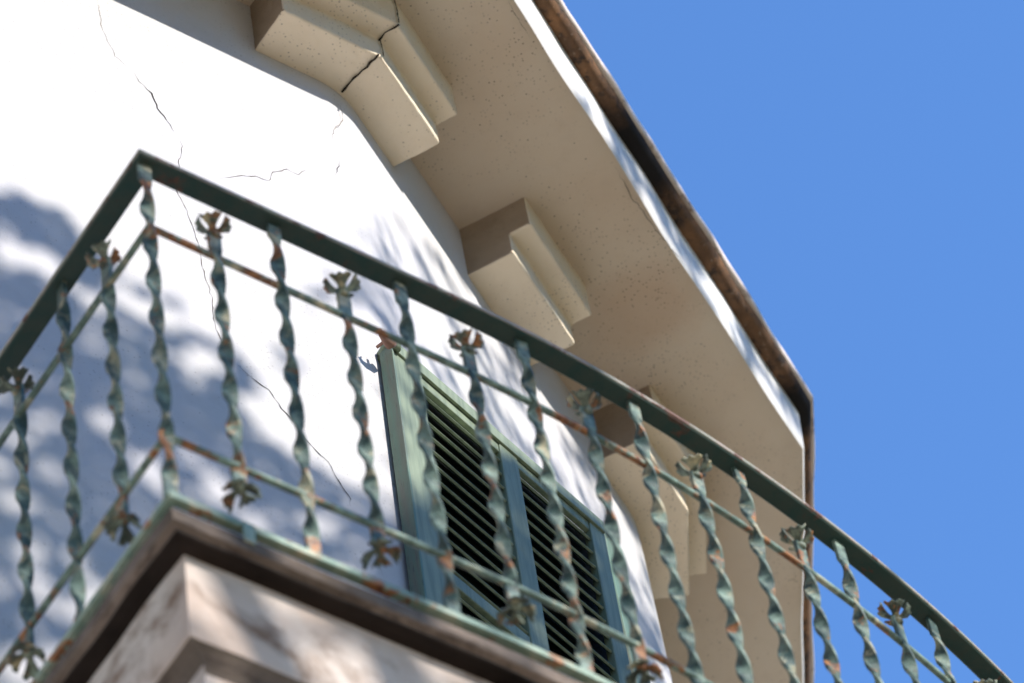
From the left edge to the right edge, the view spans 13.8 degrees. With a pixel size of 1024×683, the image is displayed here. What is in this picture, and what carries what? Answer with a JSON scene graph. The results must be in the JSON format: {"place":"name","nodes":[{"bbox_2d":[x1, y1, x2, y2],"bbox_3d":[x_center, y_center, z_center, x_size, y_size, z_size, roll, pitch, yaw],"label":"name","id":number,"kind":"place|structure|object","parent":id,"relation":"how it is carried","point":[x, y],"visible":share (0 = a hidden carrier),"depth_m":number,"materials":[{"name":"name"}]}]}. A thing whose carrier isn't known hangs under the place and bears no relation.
{"place":"outdoors","nodes":[
{"label":"outdoors","id":0,"kind":"place"},
{"bbox_2d":[563,0,1023,682],"label":"sky","id":1,"kind":"structure","parent":0,"point":[857,165],"materials":[{"name":"blue"}]},
{"label":"ground","id":2,"kind":"structure","parent":0,"visible":0},
{"bbox_2d":[0,0,814,682],"bbox_3d":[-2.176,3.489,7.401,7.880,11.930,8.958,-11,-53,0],"label":"house","id":3,"kind":"structure","parent":2,"relation":"on","point":[504,160],"depth_m":9.65,"materials":[{"name":"paint"}]},
{"bbox_2d":[0,149,1013,682],"bbox_3d":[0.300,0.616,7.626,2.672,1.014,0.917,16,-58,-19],"label":"balcony railing","id":4,"kind":"object","parent":3,"relation":"attached to","point":[144,169],"visible":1,"depth_m":7.41,"materials":[{"name":"green metal"}]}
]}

